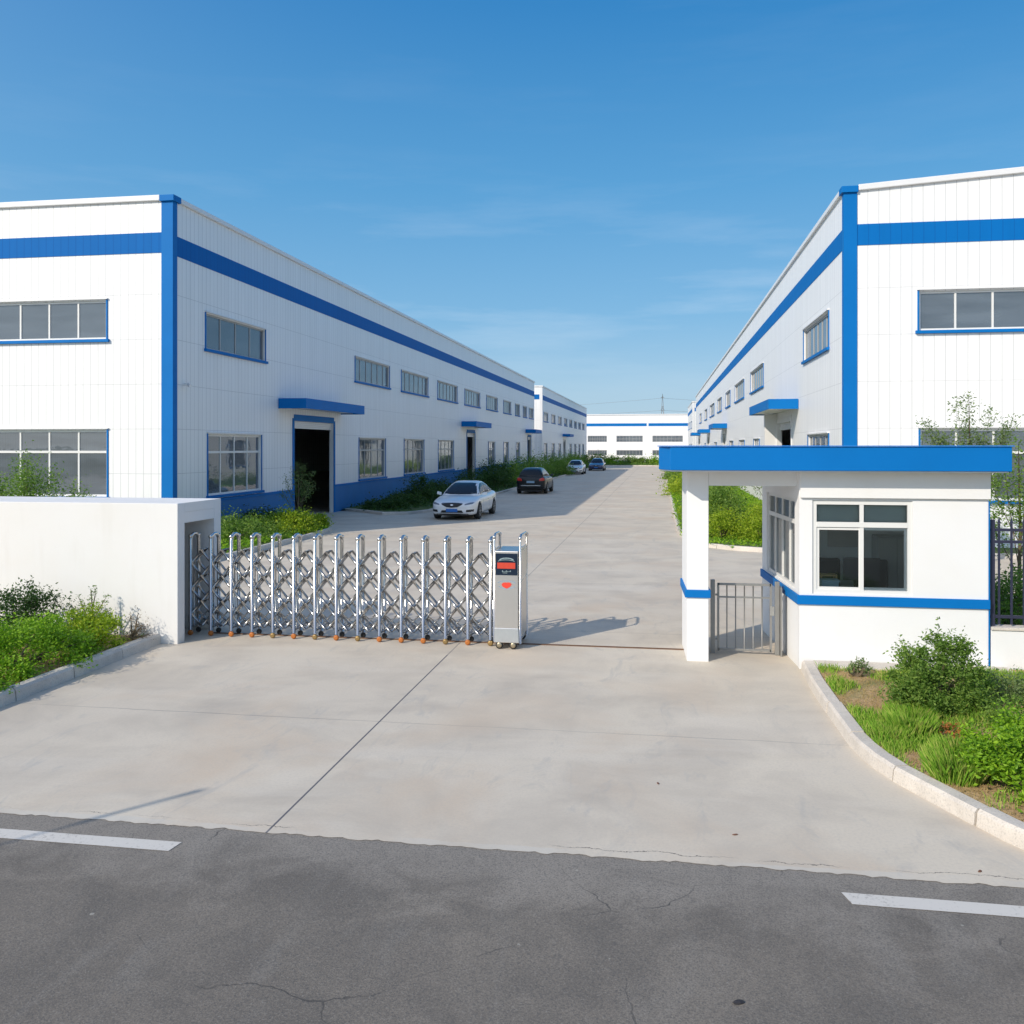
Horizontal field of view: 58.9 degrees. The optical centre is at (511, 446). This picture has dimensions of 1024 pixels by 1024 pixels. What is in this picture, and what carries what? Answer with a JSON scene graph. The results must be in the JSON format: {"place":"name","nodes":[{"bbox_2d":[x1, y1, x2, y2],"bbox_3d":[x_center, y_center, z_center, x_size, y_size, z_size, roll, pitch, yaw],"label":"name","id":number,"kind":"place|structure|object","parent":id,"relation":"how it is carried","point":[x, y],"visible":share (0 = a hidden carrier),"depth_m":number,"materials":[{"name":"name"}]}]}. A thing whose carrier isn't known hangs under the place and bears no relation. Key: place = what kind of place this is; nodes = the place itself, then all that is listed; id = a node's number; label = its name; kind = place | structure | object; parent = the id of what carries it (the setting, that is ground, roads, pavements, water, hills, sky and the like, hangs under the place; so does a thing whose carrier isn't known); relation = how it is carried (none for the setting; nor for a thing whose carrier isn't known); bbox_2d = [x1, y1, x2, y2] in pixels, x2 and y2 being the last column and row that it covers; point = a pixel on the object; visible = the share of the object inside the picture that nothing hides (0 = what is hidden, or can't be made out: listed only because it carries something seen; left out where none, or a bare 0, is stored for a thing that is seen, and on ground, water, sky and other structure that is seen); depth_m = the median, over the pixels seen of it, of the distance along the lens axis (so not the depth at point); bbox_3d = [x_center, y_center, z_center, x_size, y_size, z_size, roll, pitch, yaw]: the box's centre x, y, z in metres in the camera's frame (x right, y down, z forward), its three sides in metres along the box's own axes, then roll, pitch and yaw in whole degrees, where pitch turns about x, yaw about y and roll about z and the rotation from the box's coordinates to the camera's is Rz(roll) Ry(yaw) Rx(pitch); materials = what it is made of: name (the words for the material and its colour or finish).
{"place":"outdoors","nodes":[
{"label":"outdoors","id":0,"kind":"place"},
{"bbox_2d":[0,631,141,687],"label":"planting bed","id":1,"kind":"object","parent":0,"point":[69,661],"depth_m":11.82,"materials":[{"name":"soil"}]},
{"bbox_2d":[0,575,75,643],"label":"shrub","id":2,"kind":"object","parent":1,"relation":"on","point":[31,602],"visible":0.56,"depth_m":12.82,"materials":[{"name":"green plant"}]},
{"bbox_2d":[0,604,103,685],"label":"shrub","id":3,"kind":"object","parent":1,"relation":"on","point":[49,641],"visible":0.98,"depth_m":11.41,"materials":[{"name":"green plant"}]},
{"bbox_2d":[0,632,143,685],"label":"ground cover","id":4,"kind":"object","parent":1,"relation":"on","point":[106,644],"visible":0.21,"depth_m":11.70,"materials":[{"name":"green plant"}]},
{"bbox_2d":[66,585,111,618],"bbox_3d":[-6.070,2.414,13.133,0.760,0.794,0.303,0,0,9],"label":"sapling","id":5,"kind":"object","parent":1,"relation":"on","point":[91,595],"visible":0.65,"depth_m":13.15,"materials":[{"name":"green plant"}]},
{"bbox_2d":[53,597,125,650],"bbox_3d":[-5.980,2.470,12.767,1.323,0.693,1.041,0,0,18],"label":"shrub","id":6,"kind":"object","parent":1,"relation":"on","point":[107,621],"visible":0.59,"depth_m":12.64,"materials":[{"name":"green plant"}]},
{"bbox_2d":[114,605,155,640],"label":"shrub","id":7,"kind":"object","parent":1,"relation":"on","point":[134,633],"visible":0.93,"depth_m":13.09,"materials":[{"name":"green plant"}]},
{"bbox_2d":[221,528,326,552],"bbox_3d":[-16.089,2.810,28.572,19.020,0.001,11.200,0,0,9],"label":"planting bed","id":8,"kind":"object","parent":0,"point":[262,543],"visible":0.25,"depth_m":26.23,"materials":[{"name":"plant"}]},
{"bbox_2d":[221,502,296,542],"bbox_3d":[-8.271,2.292,27.204,3.591,1.113,4.070,0,0,9],"label":"shrub","id":9,"kind":"object","parent":8,"relation":"on","point":[241,526],"visible":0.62,"depth_m":27.05,"materials":[{"name":"green plant"}]},
{"bbox_2d":[226,499,292,531],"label":"shrub","id":10,"kind":"object","parent":8,"relation":"on","point":[261,510],"visible":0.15,"depth_m":30.44,"materials":[{"name":"green plant"}]},
{"bbox_2d":[221,523,329,553],"bbox_3d":[-8.135,2.688,28.182,3.084,0.330,9.191,0,0,9],"label":"ground cover","id":11,"kind":"object","parent":8,"relation":"on","point":[245,541],"visible":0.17,"depth_m":26.07,"materials":[{"name":"green plant"}]},
{"bbox_2d":[256,504,327,536],"bbox_3d":[-7.249,2.283,29.774,2.515,1.123,3.644,0,0,9],"label":"shrub","id":12,"kind":"object","parent":8,"relation":"on","point":[294,519],"visible":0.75,"depth_m":29.27,"materials":[{"name":"green plant"}]},
{"bbox_2d":[279,459,318,513],"bbox_3d":[-7.458,1.639,31.805,1.647,2.383,0.749,0,0,9],"label":"sapling","id":13,"kind":"object","parent":8,"relation":"on","point":[299,489],"visible":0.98,"depth_m":31.82,"materials":[{"name":"green plant"}]},
{"bbox_2d":[344,474,563,511],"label":"planting bed","id":14,"kind":"object","parent":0,"point":[414,509],"visible":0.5,"depth_m":40.98,"materials":[{"name":"plant"}]},
{"bbox_2d":[354,491,413,509],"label":"shrub","id":15,"kind":"object","parent":14,"relation":"on","point":[392,502],"visible":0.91,"depth_m":40.57,"materials":[{"name":"green plant"}]},
{"bbox_2d":[379,488,429,505],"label":"shrub","id":16,"kind":"object","parent":14,"relation":"on","point":[412,499],"visible":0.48,"depth_m":42.98,"materials":[{"name":"green plant"}]},
{"bbox_2d":[400,467,436,501],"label":"shrub","id":17,"kind":"object","parent":14,"relation":"on","point":[426,492],"visible":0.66,"depth_m":45.04,"materials":[{"name":"green plant"}]},
{"bbox_2d":[416,476,450,492],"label":"shrub","id":18,"kind":"object","parent":14,"relation":"on","point":[438,486],"visible":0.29,"depth_m":50.04,"materials":[{"name":"green plant"}]},
{"bbox_2d":[347,464,588,511],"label":"ground cover","id":19,"kind":"object","parent":14,"relation":"on","point":[496,488],"visible":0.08,"depth_m":41.79,"materials":[{"name":"green plant"}]},
{"bbox_2d":[446,462,489,484],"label":"shrub","id":20,"kind":"object","parent":14,"relation":"on","point":[469,476],"visible":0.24,"depth_m":58.18,"materials":[{"name":"green plant"}]},
{"bbox_2d":[470,457,514,483],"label":"shrub","id":21,"kind":"object","parent":14,"relation":"on","point":[504,466],"visible":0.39,"depth_m":65.92,"materials":[{"name":"green plant"}]},
{"bbox_2d":[471,465,516,487],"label":"shrub","id":22,"kind":"object","parent":14,"relation":"on","point":[500,478],"visible":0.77,"depth_m":61.51,"materials":[{"name":"green plant"}]},
{"bbox_2d":[496,458,531,483],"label":"shrub","id":23,"kind":"object","parent":14,"relation":"on","point":[515,472],"visible":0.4,"depth_m":70.06,"materials":[{"name":"green plant"}]},
{"bbox_2d":[504,450,549,472],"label":"shrub","id":24,"kind":"object","parent":14,"relation":"on","point":[527,464],"visible":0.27,"depth_m":76.72,"materials":[{"name":"green plant"}]},
{"bbox_2d":[535,448,575,473],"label":"shrub","id":25,"kind":"object","parent":14,"relation":"on","point":[553,461],"visible":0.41,"depth_m":91.08,"materials":[{"name":"green plant"}]},
{"bbox_2d":[552,460,578,474],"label":"shrub","id":26,"kind":"object","parent":14,"relation":"on","point":[566,469],"visible":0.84,"depth_m":90.02,"materials":[{"name":"green plant"}]},
{"bbox_2d":[0,459,1023,887],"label":"concrete pavement","id":27,"kind":"structure","parent":0,"point":[740,757],"depth_m":9.29,"materials":[{"name":"grey concrete"}]},
{"bbox_2d":[0,440,96,496],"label":"sapling","id":28,"kind":"object","parent":27,"relation":"on","point":[23,475],"visible":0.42,"depth_m":17.42,"materials":[{"name":"green plant"}]},
{"bbox_2d":[0,633,160,707],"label":"kerb","id":29,"kind":"structure","parent":27,"relation":"on","point":[43,682],"depth_m":11.33,"materials":[{"name":"concrete"}]},
{"bbox_2d":[0,496,220,643],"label":"gate housing","id":30,"kind":"object","parent":27,"relation":"on","point":[127,554],"visible":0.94,"depth_m":13.53,"materials":[{"name":"white paint"}]},
{"bbox_2d":[0,194,541,521],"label":"warehouse","id":31,"kind":"structure","parent":27,"relation":"on","point":[123,319],"depth_m":29.02,"materials":[{"name":"white paint"}]},
{"bbox_2d":[0,298,108,343],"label":"window","id":32,"kind":"structure","parent":31,"relation":"in","point":[85,321],"depth_m":27.35,"materials":[{"name":"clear glass"}]},
{"bbox_2d":[0,428,108,496],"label":"window","id":33,"kind":"structure","parent":31,"relation":"in","point":[83,452],"depth_m":27.32,"materials":[{"name":"grey glass"}]},
{"bbox_2d":[206,432,264,497],"bbox_3d":[-9.334,0.605,30.659,0.200,2.110,4.100,0,0,9],"label":"window","id":34,"kind":"structure","parent":31,"relation":"in","point":[233,461],"depth_m":30.59,"materials":[{"name":"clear glass"}]},
{"bbox_2d":[204,310,267,363],"bbox_3d":[-9.319,-3.630,30.752,0.200,1.280,4.550,0,0,9],"label":"window","id":35,"kind":"structure","parent":31,"relation":"in","point":[225,337],"depth_m":30.61,"materials":[{"name":"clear glass"}]},
{"bbox_2d":[354,355,390,389],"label":"window","id":36,"kind":"structure","parent":31,"relation":"in","point":[369,373],"depth_m":45.27,"materials":[{"name":"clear glass"}]},
{"bbox_2d":[358,437,387,480],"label":"window","id":37,"kind":"structure","parent":31,"relation":"in","point":[371,451],"depth_m":45.23,"materials":[{"name":"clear glass"}]},
{"bbox_2d":[404,438,425,475],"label":"window","id":38,"kind":"structure","parent":31,"relation":"in","point":[413,449],"depth_m":52.92,"materials":[{"name":"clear glass"}]},
{"bbox_2d":[401,369,429,397],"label":"window","id":39,"kind":"structure","parent":31,"relation":"in","point":[412,384],"depth_m":53.01,"materials":[{"name":"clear glass"}]},
{"bbox_2d":[438,439,454,471],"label":"window","id":40,"kind":"structure","parent":31,"relation":"in","point":[445,448],"depth_m":60.91,"materials":[{"name":"grey glass"}]},
{"bbox_2d":[437,380,458,403],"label":"window","id":41,"kind":"structure","parent":31,"relation":"in","point":[445,392],"depth_m":61.14,"materials":[{"name":"grey glass"}]},
{"bbox_2d":[464,388,480,408],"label":"window","id":42,"kind":"structure","parent":31,"relation":"in","point":[471,398],"depth_m":69.20,"materials":[{"name":"grey glass"}]},
{"bbox_2d":[486,394,497,411],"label":"window","id":43,"kind":"structure","parent":31,"relation":"in","point":[491,403],"depth_m":77.48,"materials":[{"name":"grey glass"}]},
{"bbox_2d":[221,526,331,560],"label":"kerb","id":44,"kind":"structure","parent":27,"relation":"on","point":[289,540],"depth_m":26.83,"materials":[{"name":"concrete"}]},
{"bbox_2d":[188,531,528,648],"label":"retractable gate","id":45,"kind":"structure","parent":27,"relation":"on","point":[507,592],"depth_m":13.57,"materials":[{"name":"silver metal"}]},
{"bbox_2d":[214,632,683,649],"bbox_3d":[-1.105,2.893,13.503,7.260,0.014,0.035,0,0,9],"label":"gate rail","id":46,"kind":"object","parent":27,"relation":"on","point":[464,641],"visible":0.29,"depth_m":13.41,"materials":[{"name":"metal"}]},
{"bbox_2d":[433,480,495,518],"bbox_3d":[-1.925,2.167,37.796,2.097,1.466,4.857,0,0,10],"label":"car","id":47,"kind":"object","parent":27,"relation":"on","point":[476,498],"visible":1,"depth_m":36.44,"materials":[{"name":"white paint"}]},
{"bbox_2d":[345,468,587,514],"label":"kerb","id":48,"kind":"structure","parent":27,"relation":"on","point":[399,513],"depth_m":39.41,"materials":[{"name":"concrete"}]},
{"bbox_2d":[517,467,552,493],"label":"car","id":49,"kind":"object","parent":27,"relation":"on","point":[534,479],"visible":1,"depth_m":55.02,"materials":[{"name":"black paint"}]},
{"bbox_2d":[568,460,585,473],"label":"car","id":50,"kind":"object","parent":27,"relation":"on","point":[580,464],"visible":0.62,"depth_m":94.03,"materials":[{"name":"white paint"}]},
{"bbox_2d":[588,458,605,470],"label":"car","id":51,"kind":"object","parent":27,"relation":"on","point":[597,463],"visible":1,"depth_m":107.72,"materials":[{"name":"blue paint"}]},
{"bbox_2d":[710,579,781,656],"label":"pedestrian gate","id":52,"kind":"structure","parent":27,"relation":"on","point":[778,619],"depth_m":12.64,"materials":[{"name":"grey metal"}]},
{"bbox_2d":[666,479,1022,558],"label":"kerb","id":53,"kind":"structure","parent":27,"relation":"on","point":[744,548],"depth_m":25.28,"materials":[{"name":"concrete"}]},
{"bbox_2d":[801,660,1023,849],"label":"kerb","id":54,"kind":"structure","parent":27,"relation":"on","point":[1005,827],"depth_m":7.69,"materials":[{"name":"concrete"}]},
{"bbox_2d":[916,391,1023,503],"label":"sapling","id":55,"kind":"object","parent":27,"relation":"on","point":[1003,437],"visible":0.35,"depth_m":21.91,"materials":[{"name":"green plant"}]},
{"bbox_2d":[990,624,1023,669],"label":"boundary wall","id":56,"kind":"structure","parent":27,"relation":"on","point":[1007,646],"depth_m":11.42,"materials":[{"name":"paint"}]},
{"bbox_2d":[990,517,1023,625],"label":"railing","id":57,"kind":"object","parent":56,"relation":"on","point":[993,541],"visible":1,"depth_m":11.50,"materials":[{"name":"metal"}]},
{"bbox_2d":[0,813,1023,1023],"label":"road","id":58,"kind":"structure","parent":0,"point":[199,925],"depth_m":5.35,"materials":[{"name":"grey asphalt"}]},
{"bbox_2d":[0,828,180,850],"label":"lane marking","id":59,"kind":"object","parent":58,"relation":"on","point":[90,840],"visible":1,"depth_m":6.69,"materials":[{"name":"paint"}]},
{"bbox_2d":[841,892,1023,917],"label":"lane marking","id":60,"kind":"object","parent":58,"relation":"on","point":[937,905],"visible":1,"depth_m":5.74,"materials":[{"name":"paint"}]},
{"bbox_2d":[0,0,1023,413],"label":"sky","id":61,"kind":"structure","parent":0,"point":[594,200],"materials":[{"name":"blue"}]},
{"bbox_2d":[534,385,586,465],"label":"warehouse","id":62,"kind":"structure","parent":0,"point":[560,421],"depth_m":126.43,"materials":[{"name":"white metal"}]},
{"bbox_2d":[587,414,687,459],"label":"warehouse","id":63,"kind":"structure","parent":0,"point":[622,435],"depth_m":198.29,"materials":[{"name":"white metal"}]},
{"bbox_2d":[653,436,682,441],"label":"window","id":64,"kind":"structure","parent":63,"relation":"in","point":[655,438],"depth_m":197.18,"materials":[{"name":"grey glass"}]},
{"bbox_2d":[688,401,695,445],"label":"warehouse","id":65,"kind":"structure","parent":0,"point":[692,421],"depth_m":148.16,"materials":[{"name":"white metal"}]},
{"bbox_2d":[819,558,839,586],"bbox_3d":[4.623,2.224,13.297,0.512,1.129,0.561,0,0,9],"label":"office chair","id":66,"kind":"object","parent":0,"point":[829,565],"visible":0.11,"depth_m":13.48,"materials":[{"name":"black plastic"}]},
{"bbox_2d":[657,445,1014,668],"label":"guard house","id":67,"kind":"structure","parent":0,"point":[931,503],"depth_m":11.66,"materials":[{"name":"paint"}]},
{"bbox_2d":[769,492,794,587],"bbox_3d":[3.908,1.308,13.063,0.054,1.213,1.865,0,0,5],"label":"window","id":68,"kind":"structure","parent":67,"relation":"in","point":[772,513],"depth_m":13.04,"materials":[{"name":"white metal"}]},
{"bbox_2d":[827,527,857,546],"bbox_3d":[5.101,1.325,13.995,0.450,0.450,0.020,0,0,9],"label":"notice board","id":69,"kind":"object","parent":67,"relation":"attached to","point":[842,538],"visible":0.5,"depth_m":13.99,"materials":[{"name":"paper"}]},
{"bbox_2d":[812,500,911,595],"bbox_3d":[4.523,1.308,11.763,1.228,1.213,0.106,0,0,9],"label":"window","id":70,"kind":"structure","parent":67,"relation":"in","point":[826,514],"depth_m":11.74,"materials":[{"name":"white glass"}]},
{"bbox_3d":[4.919,2.430,12.419,1.400,0.740,0.600,0,0,9],"label":"desk","id":71,"kind":"object","parent":67,"relation":"on","visible":0},
{"bbox_2d":[819,578,839,586],"bbox_3d":[4.313,1.934,12.341,0.250,0.248,0.210,0,0,9],"label":"storage box","id":72,"kind":"object","parent":71,"relation":"on","point":[832,582],"visible":0.59,"depth_m":12.25,"materials":[{"name":"blue plastic"}]},
{"bbox_2d":[843,557,879,580],"bbox_3d":[4.830,1.799,12.555,0.480,0.518,0.180,0,0,9],"label":"computer monitor","id":73,"kind":"object","parent":71,"relation":"on","point":[871,569],"visible":0.7,"depth_m":12.50,"materials":[{"name":"black plastic"}]},
{"bbox_2d":[673,487,1022,553],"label":"planting bed","id":74,"kind":"object","parent":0,"point":[1008,551],"visible":0.18,"depth_m":26.23,"materials":[{"name":"plant"}]},
{"bbox_2d":[652,472,681,495],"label":"shrub","id":75,"kind":"object","parent":74,"relation":"on","point":[675,487],"visible":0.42,"depth_m":52.55,"materials":[{"name":"green plant"}]},
{"bbox_2d":[674,486,756,527],"bbox_3d":[6.964,1.829,31.057,2.767,2.038,3.370,0,0,9],"label":"shrub","id":76,"kind":"object","parent":74,"relation":"on","point":[715,498],"visible":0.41,"depth_m":30.46,"materials":[{"name":"green plant"}]},
{"bbox_2d":[671,488,761,547],"bbox_3d":[9.724,2.700,41.929,4.638,0.307,34.244,0,0,9],"label":"ground cover","id":77,"kind":"object","parent":74,"relation":"on","point":[676,496],"visible":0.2,"depth_m":33.94,"materials":[{"name":"green plant"}]},
{"bbox_2d":[709,504,746,538],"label":"shrub","id":78,"kind":"object","parent":74,"relation":"on","point":[716,525],"visible":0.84,"depth_m":27.74,"materials":[{"name":"green plant"}]},
{"bbox_2d":[723,498,761,543],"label":"shrub","id":79,"kind":"object","parent":74,"relation":"on","point":[755,521],"visible":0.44,"depth_m":26.96,"materials":[{"name":"green plant"}]},
{"bbox_2d":[690,166,1023,547],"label":"warehouse","id":80,"kind":"structure","parent":0,"point":[885,312],"depth_m":25.61,"materials":[{"name":"white metal"}]},
{"bbox_2d":[749,362,763,394],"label":"window","id":81,"kind":"structure","parent":80,"relation":"in","point":[758,376],"depth_m":49.29,"materials":[{"name":"grey glass"}]},
{"bbox_2d":[801,309,829,364],"bbox_3d":[10.336,-3.630,30.633,0.352,1.280,5.200,0,0,9],"label":"window","id":82,"kind":"structure","parent":80,"relation":"in","point":[817,336],"depth_m":30.59,"materials":[{"name":"grey glass"}]},
{"bbox_2d":[806,432,828,444],"bbox_3d":[10.256,0.605,30.140,0.353,2.110,4.200,0,0,9],"label":"window","id":83,"kind":"structure","parent":80,"relation":"in","point":[814,439],"depth_m":30.37,"materials":[{"name":"grey glass"}]},
{"bbox_2d":[915,286,1023,333],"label":"window","id":84,"kind":"structure","parent":80,"relation":"in","point":[971,311],"depth_m":25.33,"materials":[{"name":"grey glass"}]},
{"bbox_2d":[918,426,1023,503],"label":"window","id":85,"kind":"structure","parent":80,"relation":"in","point":[920,432],"depth_m":25.22,"materials":[{"name":"grey glass"}]},
{"bbox_2d":[854,559,887,587],"bbox_3d":[5.248,2.224,13.093,0.512,1.129,0.561,0,0,9],"label":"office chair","id":86,"kind":"object","parent":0,"point":[882,582],"visible":0.08,"depth_m":13.27,"materials":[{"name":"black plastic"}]},
{"bbox_2d":[872,534,903,587],"bbox_3d":[5.760,2.074,13.687,0.550,1.448,0.405,0,0,9],"label":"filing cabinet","id":87,"kind":"object","parent":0,"point":[889,548],"visible":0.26,"depth_m":13.50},
{"bbox_2d":[817,668,1023,821],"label":"planting bed","id":88,"kind":"object","parent":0,"point":[855,696],"visible":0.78,"depth_m":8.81,"materials":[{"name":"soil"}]},
{"bbox_2d":[844,657,872,676],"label":"shrub","id":89,"kind":"object","parent":88,"relation":"on","point":[863,667],"visible":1,"depth_m":10.99,"materials":[{"name":"green plant"}]},
{"bbox_2d":[867,718,917,742],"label":"grass tuft","id":90,"kind":"object","parent":88,"relation":"on","point":[881,726],"visible":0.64,"depth_m":8.66,"materials":[{"name":"plant"}]},
{"bbox_2d":[882,704,941,739],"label":"grass tuft","id":91,"kind":"object","parent":88,"relation":"on","point":[928,724],"visible":0.73,"depth_m":8.76,"materials":[{"name":"plant"}]},
{"bbox_2d":[882,700,942,717],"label":"grass tuft","id":92,"kind":"object","parent":88,"relation":"on","point":[918,708],"visible":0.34,"depth_m":9.32,"materials":[{"name":"plant"}]},
{"bbox_2d":[813,660,1013,671],"bbox_3d":[5.036,2.792,11.433,2.350,0.035,0.332,0,0,9],"label":"footing strip","id":93,"kind":"object","parent":88,"relation":"on","point":[877,665],"visible":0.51,"depth_m":11.50,"materials":[{"name":"concrete"}]},
{"bbox_2d":[814,660,1023,808],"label":"grass","id":94,"kind":"structure","parent":88,"relation":"on","point":[861,718],"depth_m":9.14,"materials":[{"name":"green plant"}]},
{"bbox_2d":[874,616,1006,718],"bbox_3d":[4.534,2.341,9.669,1.302,0.976,1.288,0,0,9],"label":"shrub","id":95,"kind":"object","parent":88,"relation":"on","point":[938,692],"visible":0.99,"depth_m":9.44,"materials":[{"name":"green plant"}]},
{"bbox_2d":[933,720,967,738],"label":"shrub","id":96,"kind":"object","parent":88,"relation":"on","point":[946,731],"visible":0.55,"depth_m":8.76,"materials":[{"name":"orange plant"}]},
{"bbox_2d":[915,738,990,786],"bbox_3d":[3.740,2.675,7.652,0.627,0.260,0.634,0,0,9],"label":"grass tuft","id":97,"kind":"object","parent":88,"relation":"on","point":[940,763],"visible":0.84,"depth_m":7.53,"materials":[{"name":"plant"}]},
{"bbox_2d":[926,731,985,751],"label":"grass tuft","id":98,"kind":"object","parent":88,"relation":"on","point":[944,741],"visible":0.15,"depth_m":8.15,"materials":[{"name":"plant"}]},
{"bbox_2d":[950,697,1023,812],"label":"shrub","id":99,"kind":"object","parent":88,"relation":"on","point":[1007,741],"visible":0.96,"depth_m":7.32,"materials":[{"name":"green plant"}]},
{"bbox_2d":[958,662,1023,707],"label":"shrub","id":100,"kind":"object","parent":88,"relation":"on","point":[1014,689],"visible":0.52,"depth_m":9.99,"materials":[{"name":"green plant"}]},
{"bbox_2d":[968,688,1023,732],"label":"shrub","id":101,"kind":"object","parent":88,"relation":"on","point":[1016,701],"visible":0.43,"depth_m":8.95,"materials":[{"name":"green plant"}]},
{"label":"planting bed","id":102,"kind":"structure","parent":0,"visible":0},
{"bbox_2d":[989,435,1023,597],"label":"sapling","id":103,"kind":"object","parent":102,"relation":"on","point":[1018,509],"visible":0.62,"depth_m":15.40,"materials":[{"name":"green plant"}]},
{"bbox_2d":[995,554,1022,624],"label":"shrub","id":104,"kind":"object","parent":102,"relation":"on","point":[1004,591],"visible":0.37,"depth_m":13.19,"materials":[{"name":"green plant"}]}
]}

